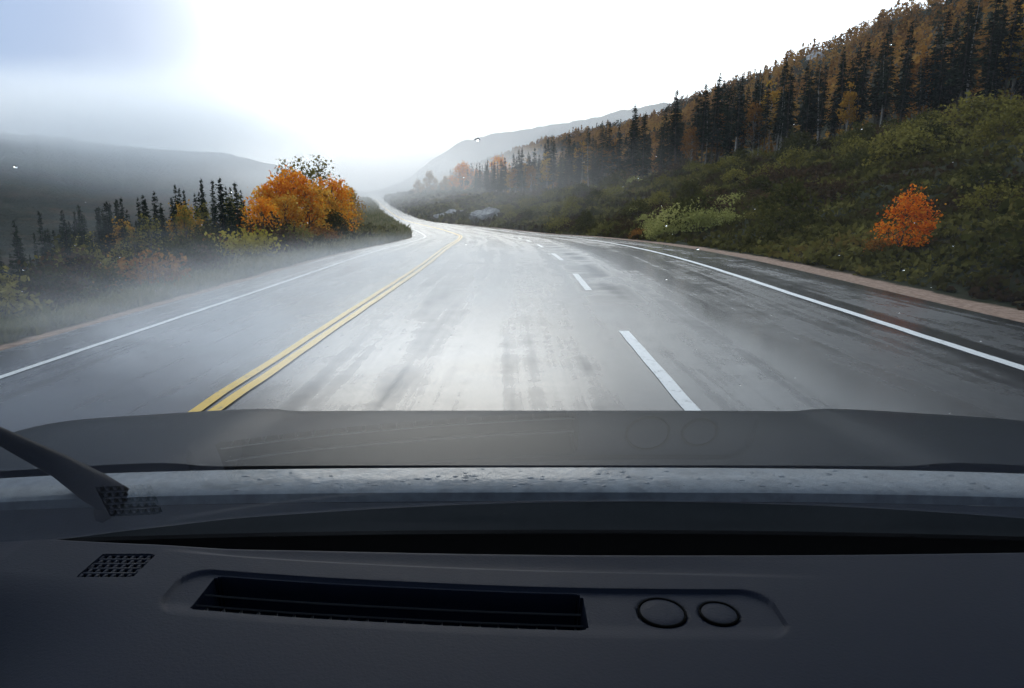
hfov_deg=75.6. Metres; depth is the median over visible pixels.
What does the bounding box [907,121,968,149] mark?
shrub
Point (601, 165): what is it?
spruce tree
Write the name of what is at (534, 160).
spruce tree
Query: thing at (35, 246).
spruce tree
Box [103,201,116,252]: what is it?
spruce tree
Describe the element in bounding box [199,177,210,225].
spruce tree
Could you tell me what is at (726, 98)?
spruce tree
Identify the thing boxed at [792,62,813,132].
spruce tree
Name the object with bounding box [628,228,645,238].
shrub
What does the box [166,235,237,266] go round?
shrub
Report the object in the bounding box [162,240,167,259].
spruce tree
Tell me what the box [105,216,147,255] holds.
maple tree
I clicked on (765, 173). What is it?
shrub
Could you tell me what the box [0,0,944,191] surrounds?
sky
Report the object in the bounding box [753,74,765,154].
spruce tree
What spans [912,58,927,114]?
spruce tree
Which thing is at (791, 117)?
spruce tree
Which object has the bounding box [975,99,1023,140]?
shrub
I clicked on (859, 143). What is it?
shrub
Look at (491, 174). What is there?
spruce tree
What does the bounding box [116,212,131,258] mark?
spruce tree
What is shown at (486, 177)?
spruce tree
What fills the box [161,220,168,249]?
spruce tree
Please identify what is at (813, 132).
spruce tree
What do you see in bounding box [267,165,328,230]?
maple tree
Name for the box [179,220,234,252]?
shrub
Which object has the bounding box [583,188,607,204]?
shrub
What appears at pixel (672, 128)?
spruce tree
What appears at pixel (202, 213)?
maple tree
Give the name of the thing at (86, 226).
spruce tree
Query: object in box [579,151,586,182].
spruce tree
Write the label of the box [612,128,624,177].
spruce tree
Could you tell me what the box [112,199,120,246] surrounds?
spruce tree
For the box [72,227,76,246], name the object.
spruce tree
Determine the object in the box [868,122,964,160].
shrub
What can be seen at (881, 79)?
spruce tree
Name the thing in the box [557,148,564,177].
spruce tree
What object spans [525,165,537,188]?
birch tree
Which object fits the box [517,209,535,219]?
shrub
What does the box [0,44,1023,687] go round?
car
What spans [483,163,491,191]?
spruce tree
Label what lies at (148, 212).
spruce tree
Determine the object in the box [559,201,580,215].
shrub
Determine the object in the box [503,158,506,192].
spruce tree
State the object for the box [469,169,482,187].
maple tree
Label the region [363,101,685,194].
hill
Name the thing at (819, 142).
shrub
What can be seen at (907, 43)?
spruce tree
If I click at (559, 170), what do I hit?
spruce tree
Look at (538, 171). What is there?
spruce tree
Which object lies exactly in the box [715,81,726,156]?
spruce tree
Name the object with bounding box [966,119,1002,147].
shrub
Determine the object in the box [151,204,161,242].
spruce tree
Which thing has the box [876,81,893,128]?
spruce tree
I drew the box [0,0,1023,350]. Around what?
ground
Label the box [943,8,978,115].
spruce tree
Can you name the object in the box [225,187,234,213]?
spruce tree
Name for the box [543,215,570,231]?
shrub
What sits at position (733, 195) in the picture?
shrub
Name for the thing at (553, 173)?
spruce tree
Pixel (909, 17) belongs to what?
woods
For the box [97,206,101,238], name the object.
spruce tree
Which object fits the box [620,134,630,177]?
spruce tree
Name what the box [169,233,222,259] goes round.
shrub
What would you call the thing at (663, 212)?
shrub
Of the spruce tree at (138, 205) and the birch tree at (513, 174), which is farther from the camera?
the birch tree at (513, 174)
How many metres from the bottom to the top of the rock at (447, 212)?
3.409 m
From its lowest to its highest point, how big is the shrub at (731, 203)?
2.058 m
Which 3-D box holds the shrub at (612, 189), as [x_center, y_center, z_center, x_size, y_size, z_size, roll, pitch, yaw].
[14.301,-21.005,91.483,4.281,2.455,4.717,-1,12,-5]
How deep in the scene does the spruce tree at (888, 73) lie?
71.32 m
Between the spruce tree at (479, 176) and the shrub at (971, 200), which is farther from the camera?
the spruce tree at (479, 176)
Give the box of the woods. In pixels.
[414,0,1020,187]
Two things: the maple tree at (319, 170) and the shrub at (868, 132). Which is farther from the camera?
the maple tree at (319, 170)
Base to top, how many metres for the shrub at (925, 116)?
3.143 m
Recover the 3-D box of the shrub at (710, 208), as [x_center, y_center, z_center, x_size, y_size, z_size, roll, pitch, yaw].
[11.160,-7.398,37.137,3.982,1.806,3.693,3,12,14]
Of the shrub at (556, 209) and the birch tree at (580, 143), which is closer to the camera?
the shrub at (556, 209)
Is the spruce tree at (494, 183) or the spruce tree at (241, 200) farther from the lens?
the spruce tree at (494, 183)
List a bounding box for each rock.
[433,209,462,217]
[469,207,499,222]
[805,49,824,63]
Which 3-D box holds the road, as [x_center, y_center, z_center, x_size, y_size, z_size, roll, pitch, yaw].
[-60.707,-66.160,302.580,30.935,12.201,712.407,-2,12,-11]
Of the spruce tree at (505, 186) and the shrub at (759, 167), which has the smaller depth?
the shrub at (759, 167)
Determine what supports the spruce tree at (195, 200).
on the ground at (962, 298)
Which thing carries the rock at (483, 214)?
on the ground at (962, 298)
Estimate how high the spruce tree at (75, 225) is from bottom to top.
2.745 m
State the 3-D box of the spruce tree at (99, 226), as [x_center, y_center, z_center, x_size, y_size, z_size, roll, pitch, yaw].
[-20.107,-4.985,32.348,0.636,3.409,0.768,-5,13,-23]
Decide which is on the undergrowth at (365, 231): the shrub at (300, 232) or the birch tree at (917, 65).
the shrub at (300, 232)
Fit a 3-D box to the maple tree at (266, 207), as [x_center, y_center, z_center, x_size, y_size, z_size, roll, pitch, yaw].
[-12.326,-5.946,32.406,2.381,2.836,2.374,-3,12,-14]
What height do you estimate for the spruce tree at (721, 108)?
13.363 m
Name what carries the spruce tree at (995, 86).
on the ground at (962, 298)
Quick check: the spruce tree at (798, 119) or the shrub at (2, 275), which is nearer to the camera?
the shrub at (2, 275)
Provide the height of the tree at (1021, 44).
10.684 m
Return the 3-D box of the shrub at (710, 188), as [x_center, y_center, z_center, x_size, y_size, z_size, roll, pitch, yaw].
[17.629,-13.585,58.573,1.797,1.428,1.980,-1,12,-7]
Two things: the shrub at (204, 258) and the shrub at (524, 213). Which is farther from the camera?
the shrub at (524, 213)
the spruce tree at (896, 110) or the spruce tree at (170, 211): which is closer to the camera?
the spruce tree at (170, 211)
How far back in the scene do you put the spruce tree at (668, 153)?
98.58 m
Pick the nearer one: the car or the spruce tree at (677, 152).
the car
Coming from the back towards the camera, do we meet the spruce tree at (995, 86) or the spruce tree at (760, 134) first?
the spruce tree at (760, 134)
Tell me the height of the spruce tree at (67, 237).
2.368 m
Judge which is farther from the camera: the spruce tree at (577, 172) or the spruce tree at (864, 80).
the spruce tree at (577, 172)
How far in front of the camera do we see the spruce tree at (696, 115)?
98.93 m
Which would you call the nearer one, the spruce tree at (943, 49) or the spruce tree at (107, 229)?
the spruce tree at (107, 229)
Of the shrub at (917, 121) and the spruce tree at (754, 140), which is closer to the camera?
the shrub at (917, 121)
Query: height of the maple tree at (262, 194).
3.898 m
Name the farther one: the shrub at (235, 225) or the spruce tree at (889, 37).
the spruce tree at (889, 37)
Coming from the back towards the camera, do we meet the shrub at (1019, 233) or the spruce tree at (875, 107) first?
the spruce tree at (875, 107)
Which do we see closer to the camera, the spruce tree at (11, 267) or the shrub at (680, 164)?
the spruce tree at (11, 267)
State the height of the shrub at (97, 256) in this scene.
1.796 m
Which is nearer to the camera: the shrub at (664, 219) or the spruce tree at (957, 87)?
the shrub at (664, 219)
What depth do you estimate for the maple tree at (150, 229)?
21.24 m
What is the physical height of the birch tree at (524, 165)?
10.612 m
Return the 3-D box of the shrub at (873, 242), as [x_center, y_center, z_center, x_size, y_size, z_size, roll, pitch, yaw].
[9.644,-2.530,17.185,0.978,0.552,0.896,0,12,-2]
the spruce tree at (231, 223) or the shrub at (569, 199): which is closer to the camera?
the spruce tree at (231, 223)
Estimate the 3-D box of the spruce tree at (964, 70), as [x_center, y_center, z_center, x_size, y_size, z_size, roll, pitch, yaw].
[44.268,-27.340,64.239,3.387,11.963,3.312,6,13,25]
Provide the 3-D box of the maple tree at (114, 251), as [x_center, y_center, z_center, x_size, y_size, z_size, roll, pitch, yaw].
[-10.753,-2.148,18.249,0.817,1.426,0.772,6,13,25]
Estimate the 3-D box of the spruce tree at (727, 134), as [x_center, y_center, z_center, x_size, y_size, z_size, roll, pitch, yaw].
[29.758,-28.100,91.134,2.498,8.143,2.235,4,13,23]
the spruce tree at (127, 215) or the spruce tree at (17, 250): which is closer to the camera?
the spruce tree at (17, 250)
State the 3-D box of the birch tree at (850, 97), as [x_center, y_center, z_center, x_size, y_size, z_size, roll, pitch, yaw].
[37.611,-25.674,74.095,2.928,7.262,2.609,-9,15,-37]
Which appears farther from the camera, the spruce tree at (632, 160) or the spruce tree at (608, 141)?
the spruce tree at (608, 141)
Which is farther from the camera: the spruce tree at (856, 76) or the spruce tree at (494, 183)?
the spruce tree at (494, 183)
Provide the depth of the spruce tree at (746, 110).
96.14 m
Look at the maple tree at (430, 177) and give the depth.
294.03 m
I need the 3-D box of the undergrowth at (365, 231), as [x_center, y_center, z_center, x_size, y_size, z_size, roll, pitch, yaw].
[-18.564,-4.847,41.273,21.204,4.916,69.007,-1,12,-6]
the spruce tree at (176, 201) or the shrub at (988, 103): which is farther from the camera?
the shrub at (988, 103)
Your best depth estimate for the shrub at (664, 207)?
49.65 m
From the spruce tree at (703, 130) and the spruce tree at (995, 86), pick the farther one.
the spruce tree at (703, 130)
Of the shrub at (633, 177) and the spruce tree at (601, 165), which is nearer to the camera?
the shrub at (633, 177)
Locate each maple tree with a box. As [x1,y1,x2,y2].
[74,231,110,259]
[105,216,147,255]
[107,240,136,271]
[113,227,153,271]
[125,213,170,261]
[164,199,204,240]
[169,205,205,255]
[192,202,216,227]
[219,191,254,234]
[236,193,281,232]
[242,174,304,225]
[247,186,293,225]
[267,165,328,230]
[269,192,310,228]
[274,158,297,213]
[283,182,338,231]
[288,156,320,227]
[300,180,343,230]
[305,154,339,200]
[309,186,347,231]
[315,173,361,231]
[333,186,362,230]
[340,183,369,222]
[410,178,422,193]
[420,169,439,191]
[439,175,451,191]
[448,160,471,189]
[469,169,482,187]
[488,155,510,177]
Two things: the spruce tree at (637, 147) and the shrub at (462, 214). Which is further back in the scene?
the shrub at (462, 214)
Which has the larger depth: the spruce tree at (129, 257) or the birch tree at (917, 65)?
the birch tree at (917, 65)
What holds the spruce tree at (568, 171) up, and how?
on the ground at (962, 298)
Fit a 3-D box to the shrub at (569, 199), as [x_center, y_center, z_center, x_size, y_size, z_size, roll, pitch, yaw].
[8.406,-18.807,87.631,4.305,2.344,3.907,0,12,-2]
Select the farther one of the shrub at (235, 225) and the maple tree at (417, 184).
the maple tree at (417, 184)
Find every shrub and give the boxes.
[0,263,34,303]
[0,265,19,298]
[0,266,53,317]
[2,252,100,310]
[6,281,91,311]
[13,261,97,307]
[27,242,126,290]
[42,233,106,267]
[56,247,108,289]
[72,263,137,292]
[93,248,191,289]
[143,239,188,261]
[148,235,230,271]
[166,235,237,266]
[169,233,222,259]
[178,244,236,272]
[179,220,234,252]
[187,233,240,253]
[204,224,294,256]
[220,214,264,235]
[229,211,310,249]
[256,242,298,252]
[258,224,295,239]
[271,231,307,248]
[279,219,294,229]
[286,223,314,243]
[292,225,329,239]
[304,234,332,242]
[308,224,345,241]
[314,209,355,235]
[457,211,468,217]
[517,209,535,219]
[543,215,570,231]
[547,206,561,213]
[558,193,586,206]
[558,215,586,232]
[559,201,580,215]
[569,182,595,195]
[574,209,595,229]
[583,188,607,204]
[590,189,619,202]
[600,169,632,183]
[601,183,626,193]
[616,198,656,217]
[620,176,644,181]
[621,173,635,183]
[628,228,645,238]
[636,214,653,221]
[637,197,657,208]
[638,201,671,221]
[638,217,658,228]
[642,223,684,239]
[643,214,688,232]
[648,189,672,203]
[650,201,676,217]
[650,203,690,224]
[651,173,671,187]
[660,192,724,229]
[667,205,733,232]
[671,157,692,171]
[672,178,705,205]
[675,197,734,220]
[681,159,696,171]
[682,160,703,171]
[691,195,749,220]
[695,208,744,227]
[699,161,718,173]
[699,190,740,211]
[701,183,717,193]
[714,154,748,169]
[720,166,747,182]
[725,193,745,198]
[731,147,750,162]
[734,174,781,197]
[739,162,800,192]
[745,161,783,177]
[746,146,771,160]
[749,175,830,230]
[770,136,808,158]
[774,144,813,167]
[779,129,817,152]
[781,128,826,149]
[810,152,827,162]
[826,127,855,145]
[832,133,872,157]
[835,120,885,154]
[835,147,873,170]
[855,137,921,165]
[861,236,896,251]
[862,123,922,165]
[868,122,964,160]
[870,183,946,250]
[873,125,888,137]
[877,115,905,130]
[892,114,931,135]
[894,110,948,136]
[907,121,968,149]
[916,122,966,153]
[923,90,1009,130]
[925,108,946,125]
[951,161,1023,197]
[952,176,1023,213]
[953,90,1023,125]
[954,190,1023,270]
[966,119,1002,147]
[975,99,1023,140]
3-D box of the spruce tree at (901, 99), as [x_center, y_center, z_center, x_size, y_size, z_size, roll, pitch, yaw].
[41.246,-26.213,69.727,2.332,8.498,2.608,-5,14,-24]
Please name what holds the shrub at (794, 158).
on the ground at (962, 298)
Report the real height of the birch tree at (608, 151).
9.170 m
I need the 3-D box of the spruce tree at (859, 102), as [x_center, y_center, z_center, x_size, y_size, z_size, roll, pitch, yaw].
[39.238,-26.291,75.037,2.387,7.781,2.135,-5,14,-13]
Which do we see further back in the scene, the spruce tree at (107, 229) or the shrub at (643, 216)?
the shrub at (643, 216)
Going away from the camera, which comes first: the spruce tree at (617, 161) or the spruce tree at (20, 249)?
the spruce tree at (20, 249)
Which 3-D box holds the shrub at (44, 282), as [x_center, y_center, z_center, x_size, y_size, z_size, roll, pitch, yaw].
[-8.660,-0.951,12.506,1.411,1.301,1.348,-5,13,-24]
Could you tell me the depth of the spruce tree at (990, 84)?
61.32 m
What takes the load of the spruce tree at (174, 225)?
on the ground at (962, 298)
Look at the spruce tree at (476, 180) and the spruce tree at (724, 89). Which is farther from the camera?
the spruce tree at (476, 180)
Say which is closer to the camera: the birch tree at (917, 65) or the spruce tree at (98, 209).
the spruce tree at (98, 209)
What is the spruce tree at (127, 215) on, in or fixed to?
on the ground at (962, 298)
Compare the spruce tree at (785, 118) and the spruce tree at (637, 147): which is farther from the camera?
the spruce tree at (637, 147)
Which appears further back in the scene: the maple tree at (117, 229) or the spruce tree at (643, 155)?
the spruce tree at (643, 155)
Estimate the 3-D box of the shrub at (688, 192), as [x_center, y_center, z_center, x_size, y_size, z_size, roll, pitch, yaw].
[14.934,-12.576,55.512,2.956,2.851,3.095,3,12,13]
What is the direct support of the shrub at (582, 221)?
on the ground at (962, 298)
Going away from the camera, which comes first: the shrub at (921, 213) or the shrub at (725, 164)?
the shrub at (921, 213)
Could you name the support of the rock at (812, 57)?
on the ground at (962, 298)
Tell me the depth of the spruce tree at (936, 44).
71.16 m
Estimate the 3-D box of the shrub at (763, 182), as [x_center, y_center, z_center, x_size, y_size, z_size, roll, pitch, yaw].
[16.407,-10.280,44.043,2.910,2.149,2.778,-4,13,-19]
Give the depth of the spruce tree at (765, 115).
83.92 m
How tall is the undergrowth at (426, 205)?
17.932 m
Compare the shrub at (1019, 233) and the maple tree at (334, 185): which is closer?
the shrub at (1019, 233)
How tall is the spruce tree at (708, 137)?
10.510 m
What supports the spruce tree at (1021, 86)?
on the ground at (962, 298)
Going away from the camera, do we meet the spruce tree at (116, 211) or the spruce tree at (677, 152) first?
the spruce tree at (116, 211)
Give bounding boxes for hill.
[0,132,364,254]
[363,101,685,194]
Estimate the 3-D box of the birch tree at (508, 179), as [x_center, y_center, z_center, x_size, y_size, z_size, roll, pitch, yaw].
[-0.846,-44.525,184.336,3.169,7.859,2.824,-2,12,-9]
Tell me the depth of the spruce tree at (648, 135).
105.35 m
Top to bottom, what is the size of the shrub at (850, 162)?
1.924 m
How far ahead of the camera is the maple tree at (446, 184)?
282.94 m
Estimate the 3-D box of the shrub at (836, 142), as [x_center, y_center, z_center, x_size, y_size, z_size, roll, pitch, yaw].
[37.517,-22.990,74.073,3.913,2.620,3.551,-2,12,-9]
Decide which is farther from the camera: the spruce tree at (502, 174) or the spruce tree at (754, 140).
the spruce tree at (502, 174)
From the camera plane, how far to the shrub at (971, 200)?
18.70 m
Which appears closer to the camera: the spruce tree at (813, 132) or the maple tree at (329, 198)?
the maple tree at (329, 198)
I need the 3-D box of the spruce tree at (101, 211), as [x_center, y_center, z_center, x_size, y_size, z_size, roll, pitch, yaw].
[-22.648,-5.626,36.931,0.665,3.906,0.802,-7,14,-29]
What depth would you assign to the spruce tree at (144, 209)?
28.70 m
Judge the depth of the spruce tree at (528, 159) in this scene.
160.67 m
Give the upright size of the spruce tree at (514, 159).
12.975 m
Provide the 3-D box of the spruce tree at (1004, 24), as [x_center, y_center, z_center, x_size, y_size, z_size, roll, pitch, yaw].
[47.514,-27.253,64.867,2.399,11.566,2.670,7,14,31]
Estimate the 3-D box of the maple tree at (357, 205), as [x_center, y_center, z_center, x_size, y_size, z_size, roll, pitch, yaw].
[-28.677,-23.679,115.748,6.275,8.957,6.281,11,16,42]
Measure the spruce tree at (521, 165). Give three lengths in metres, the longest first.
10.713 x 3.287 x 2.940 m
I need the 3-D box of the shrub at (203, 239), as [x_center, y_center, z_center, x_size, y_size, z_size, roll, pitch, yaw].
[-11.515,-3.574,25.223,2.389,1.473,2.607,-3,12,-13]
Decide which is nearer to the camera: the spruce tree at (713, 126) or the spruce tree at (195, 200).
the spruce tree at (195, 200)
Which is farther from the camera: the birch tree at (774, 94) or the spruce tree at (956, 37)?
the birch tree at (774, 94)
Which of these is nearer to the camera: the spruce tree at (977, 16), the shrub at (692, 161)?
the spruce tree at (977, 16)
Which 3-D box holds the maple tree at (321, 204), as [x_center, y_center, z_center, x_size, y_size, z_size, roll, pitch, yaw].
[-12.599,-8.543,42.722,2.865,4.090,2.868,2,12,10]
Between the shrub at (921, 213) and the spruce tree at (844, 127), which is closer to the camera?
the shrub at (921, 213)
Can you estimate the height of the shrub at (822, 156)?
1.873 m
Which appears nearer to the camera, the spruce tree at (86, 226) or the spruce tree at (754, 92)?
the spruce tree at (86, 226)
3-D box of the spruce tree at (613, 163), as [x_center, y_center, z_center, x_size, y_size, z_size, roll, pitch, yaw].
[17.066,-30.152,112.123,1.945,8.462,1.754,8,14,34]
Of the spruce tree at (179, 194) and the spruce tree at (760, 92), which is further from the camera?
the spruce tree at (760, 92)
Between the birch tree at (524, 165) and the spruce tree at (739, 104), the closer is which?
the spruce tree at (739, 104)
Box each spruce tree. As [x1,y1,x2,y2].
[7,254,16,276]
[10,220,28,273]
[14,226,28,269]
[18,264,25,288]
[32,233,38,267]
[35,211,51,290]
[46,234,57,271]
[51,230,57,253]
[56,210,78,287]
[60,214,81,285]
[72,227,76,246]
[73,211,78,238]
[76,209,95,257]
[77,210,92,273]
[82,213,87,235]
[94,208,107,253]
[97,203,122,264]
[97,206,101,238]
[100,208,108,253]
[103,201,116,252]
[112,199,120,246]
[113,201,121,239]
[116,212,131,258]
[118,196,131,243]
[120,229,131,272]
[124,209,133,234]
[124,231,135,264]
[131,221,144,270]
[135,198,144,250]
[136,243,142,266]
[139,195,156,245]
[142,197,151,225]
[142,220,155,264]
[149,191,162,234]
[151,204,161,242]
[157,203,170,247]
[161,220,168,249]
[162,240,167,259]
[168,197,175,231]
[169,185,180,224]
[171,201,178,255]
[175,188,184,216]
[182,190,187,208]
[193,194,197,217]
[195,192,202,218]
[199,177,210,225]
[209,181,218,224]
[210,204,216,236]
[212,178,237,238]
[224,197,239,245]
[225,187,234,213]
[232,181,247,234]
[238,190,246,217]
[473,169,478,190]
[477,164,482,191]
[477,170,481,189]
[481,159,489,191]
[481,162,486,191]
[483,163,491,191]
[488,161,493,190]
[490,166,496,192]
[495,170,500,193]
[497,162,504,192]
[498,173,503,191]
[502,167,507,190]
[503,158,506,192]
[510,155,515,191]
[512,150,523,191]
[516,161,526,188]
[523,151,531,188]
[528,163,535,191]
[530,149,538,189]
[535,156,542,188]
[539,162,545,187]
[541,143,547,189]
[543,139,556,186]
[544,151,551,189]
[546,141,560,186]
[547,135,556,187]
[556,155,562,188]
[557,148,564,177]
[563,134,575,185]
[569,141,576,183]
[573,147,580,184]
[574,154,583,182]
[575,146,584,182]
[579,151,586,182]
[583,126,591,186]
[586,136,597,183]
[588,140,600,184]
[592,121,612,182]
[597,128,614,174]
[605,123,612,176]
[608,141,617,173]
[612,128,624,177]
[615,137,623,174]
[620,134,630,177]
[623,104,644,175]
[624,116,639,174]
[627,109,640,175]
[634,114,650,177]
[635,112,652,176]
[646,133,652,175]
[653,130,667,173]
[654,125,665,173]
[656,108,668,169]
[660,118,676,165]
[662,95,681,165]
[666,90,682,167]
[671,119,682,163]
[676,109,685,158]
[677,123,688,169]
[688,98,701,150]
[690,91,706,164]
[695,85,712,163]
[699,99,715,163]
[700,83,724,163]
[702,101,709,162]
[707,73,727,161]
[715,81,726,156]
[715,86,743,155]
[718,111,734,158]
[719,84,735,155]
[720,88,729,159]
[728,86,750,154]
[729,77,749,151]
[730,78,745,151]
[733,89,749,151]
[744,83,757,156]
[748,80,762,155]
[749,121,759,156]
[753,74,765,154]
[757,83,774,155]
[757,105,763,145]
[766,57,795,149]
[767,97,780,150]
[773,86,786,150]
[775,90,795,143]
[776,99,787,149]
[777,67,797,137]
[783,99,793,137]
[788,83,795,139]
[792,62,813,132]
[797,72,815,130]
[799,71,816,145]
[800,68,817,142]
[807,62,825,143]
[807,91,820,138]
[810,91,827,141]
[812,85,827,145]
[819,65,832,141]
[824,62,846,143]
[824,88,838,144]
[825,47,852,138]
[837,43,867,130]
[838,72,852,132]
[841,59,854,138]
[846,76,866,128]
[847,37,874,111]
[851,66,871,129]
[862,38,893,123]
[866,25,896,126]
[874,56,894,125]
[876,47,895,132]
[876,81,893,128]
[888,22,917,123]
[889,53,916,121]
[889,67,914,122]
[907,54,931,116]
[911,21,945,113]
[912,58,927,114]
[922,8,955,115]
[929,57,950,110]
[941,17,966,114]
[941,62,955,112]
[943,0,984,113]
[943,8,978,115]
[954,42,978,115]
[955,0,985,102]
[969,43,995,107]
[972,0,1008,101]
[976,37,1004,98]
[981,4,1009,96]
[981,45,1004,102]
[982,0,1009,72]
[992,0,1023,105]
[996,32,1011,95]
[1003,45,1023,103]
[1007,0,1023,96]
[1013,3,1023,97]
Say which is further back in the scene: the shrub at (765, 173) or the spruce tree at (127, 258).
the shrub at (765, 173)
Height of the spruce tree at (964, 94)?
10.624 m
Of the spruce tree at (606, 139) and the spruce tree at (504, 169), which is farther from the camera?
the spruce tree at (504, 169)
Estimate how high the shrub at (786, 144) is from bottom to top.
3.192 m
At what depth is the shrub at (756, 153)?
81.58 m
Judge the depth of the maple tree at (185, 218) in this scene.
24.43 m
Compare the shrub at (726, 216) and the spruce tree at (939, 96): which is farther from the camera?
the spruce tree at (939, 96)
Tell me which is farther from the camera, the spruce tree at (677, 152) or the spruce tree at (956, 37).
the spruce tree at (677, 152)
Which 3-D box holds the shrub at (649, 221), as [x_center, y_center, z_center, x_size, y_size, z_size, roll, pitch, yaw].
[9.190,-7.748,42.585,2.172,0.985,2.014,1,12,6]
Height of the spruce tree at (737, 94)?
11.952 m
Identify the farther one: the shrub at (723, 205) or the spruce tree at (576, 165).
the spruce tree at (576, 165)
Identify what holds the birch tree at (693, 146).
on the ground at (962, 298)
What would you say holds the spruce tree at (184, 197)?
on the ground at (962, 298)
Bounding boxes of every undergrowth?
[0,222,398,317]
[382,108,1023,309]
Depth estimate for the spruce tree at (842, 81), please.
77.53 m
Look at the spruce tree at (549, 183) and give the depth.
143.50 m
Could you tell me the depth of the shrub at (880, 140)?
41.82 m
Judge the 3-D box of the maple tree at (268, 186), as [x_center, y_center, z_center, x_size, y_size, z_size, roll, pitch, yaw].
[-14.107,-7.853,39.498,3.782,4.520,3.794,-8,14,-33]
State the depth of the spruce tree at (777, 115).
84.70 m
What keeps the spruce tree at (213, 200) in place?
on the ground at (962, 298)
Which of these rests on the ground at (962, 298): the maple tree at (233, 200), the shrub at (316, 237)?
the maple tree at (233, 200)
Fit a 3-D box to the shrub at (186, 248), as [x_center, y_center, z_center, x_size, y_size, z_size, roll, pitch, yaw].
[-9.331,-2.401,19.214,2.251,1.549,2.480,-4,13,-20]
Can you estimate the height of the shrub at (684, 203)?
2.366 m
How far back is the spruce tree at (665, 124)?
105.03 m
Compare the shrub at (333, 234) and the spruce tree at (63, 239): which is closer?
the spruce tree at (63, 239)
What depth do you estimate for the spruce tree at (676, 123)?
97.23 m
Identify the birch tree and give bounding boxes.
[503,170,513,192]
[508,168,518,191]
[520,157,527,189]
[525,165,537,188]
[539,152,551,188]
[573,140,590,183]
[600,138,621,176]
[678,126,700,162]
[711,114,734,160]
[735,102,767,154]
[752,80,780,152]
[836,81,860,133]
[899,50,940,113]
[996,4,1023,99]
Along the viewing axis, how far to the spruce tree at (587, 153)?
127.70 m
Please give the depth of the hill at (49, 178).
485.95 m
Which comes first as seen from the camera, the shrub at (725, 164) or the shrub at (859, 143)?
the shrub at (859, 143)
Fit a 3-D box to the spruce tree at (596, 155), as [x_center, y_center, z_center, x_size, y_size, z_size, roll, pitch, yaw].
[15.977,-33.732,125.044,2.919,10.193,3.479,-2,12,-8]
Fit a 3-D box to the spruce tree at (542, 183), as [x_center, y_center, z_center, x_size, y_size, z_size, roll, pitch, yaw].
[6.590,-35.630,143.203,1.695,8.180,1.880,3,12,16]
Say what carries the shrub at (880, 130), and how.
on the ground at (962, 298)
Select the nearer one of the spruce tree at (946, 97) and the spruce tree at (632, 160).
the spruce tree at (946, 97)
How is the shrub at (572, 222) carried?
on the ground at (962, 298)
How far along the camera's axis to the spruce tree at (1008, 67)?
60.99 m
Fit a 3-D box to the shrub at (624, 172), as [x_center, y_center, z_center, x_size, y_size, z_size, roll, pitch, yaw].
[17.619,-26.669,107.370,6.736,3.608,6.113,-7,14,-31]
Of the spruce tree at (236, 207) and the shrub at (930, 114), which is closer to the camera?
the spruce tree at (236, 207)
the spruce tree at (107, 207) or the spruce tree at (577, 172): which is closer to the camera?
the spruce tree at (107, 207)
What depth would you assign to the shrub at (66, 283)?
12.50 m
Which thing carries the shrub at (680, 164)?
on the ground at (962, 298)
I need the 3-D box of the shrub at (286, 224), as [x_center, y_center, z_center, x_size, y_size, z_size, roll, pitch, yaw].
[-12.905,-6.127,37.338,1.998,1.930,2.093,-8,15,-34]
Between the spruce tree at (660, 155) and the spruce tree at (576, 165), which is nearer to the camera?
the spruce tree at (660, 155)
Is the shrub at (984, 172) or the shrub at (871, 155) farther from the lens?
the shrub at (871, 155)
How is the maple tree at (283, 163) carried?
on the ground at (962, 298)
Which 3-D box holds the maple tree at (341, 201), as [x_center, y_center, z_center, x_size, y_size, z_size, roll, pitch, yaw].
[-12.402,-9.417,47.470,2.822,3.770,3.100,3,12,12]
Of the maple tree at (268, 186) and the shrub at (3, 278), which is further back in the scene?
the maple tree at (268, 186)
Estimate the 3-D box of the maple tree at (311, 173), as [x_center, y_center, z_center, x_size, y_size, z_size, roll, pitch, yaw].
[-15.951,-11.028,50.198,3.624,6.329,3.425,8,14,33]
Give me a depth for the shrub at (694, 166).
89.65 m
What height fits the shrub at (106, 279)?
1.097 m
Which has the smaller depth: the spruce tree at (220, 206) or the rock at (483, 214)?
the spruce tree at (220, 206)
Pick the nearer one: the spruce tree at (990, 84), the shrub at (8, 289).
the shrub at (8, 289)
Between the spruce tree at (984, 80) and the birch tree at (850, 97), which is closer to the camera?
the spruce tree at (984, 80)
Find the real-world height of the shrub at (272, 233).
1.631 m
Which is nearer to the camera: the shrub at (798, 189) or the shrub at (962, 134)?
the shrub at (798, 189)
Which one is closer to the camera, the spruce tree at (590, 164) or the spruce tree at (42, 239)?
the spruce tree at (42, 239)
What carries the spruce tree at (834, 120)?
on the ground at (962, 298)
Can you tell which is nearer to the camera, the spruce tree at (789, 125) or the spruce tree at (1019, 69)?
the spruce tree at (1019, 69)
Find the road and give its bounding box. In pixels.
[0,194,1023,431]
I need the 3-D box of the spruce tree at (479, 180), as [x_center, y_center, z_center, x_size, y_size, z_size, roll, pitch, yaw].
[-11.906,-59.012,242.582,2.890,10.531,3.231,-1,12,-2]
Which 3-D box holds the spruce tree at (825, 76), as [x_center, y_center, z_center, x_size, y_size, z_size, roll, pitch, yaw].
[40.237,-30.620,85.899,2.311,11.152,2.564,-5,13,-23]
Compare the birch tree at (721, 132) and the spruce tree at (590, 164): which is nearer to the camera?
the birch tree at (721, 132)
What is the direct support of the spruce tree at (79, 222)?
on the ground at (962, 298)
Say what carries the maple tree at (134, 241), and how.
on the ground at (962, 298)
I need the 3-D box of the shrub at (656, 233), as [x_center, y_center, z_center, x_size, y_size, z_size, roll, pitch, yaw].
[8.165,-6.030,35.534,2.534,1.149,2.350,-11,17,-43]
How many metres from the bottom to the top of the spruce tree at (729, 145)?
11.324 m

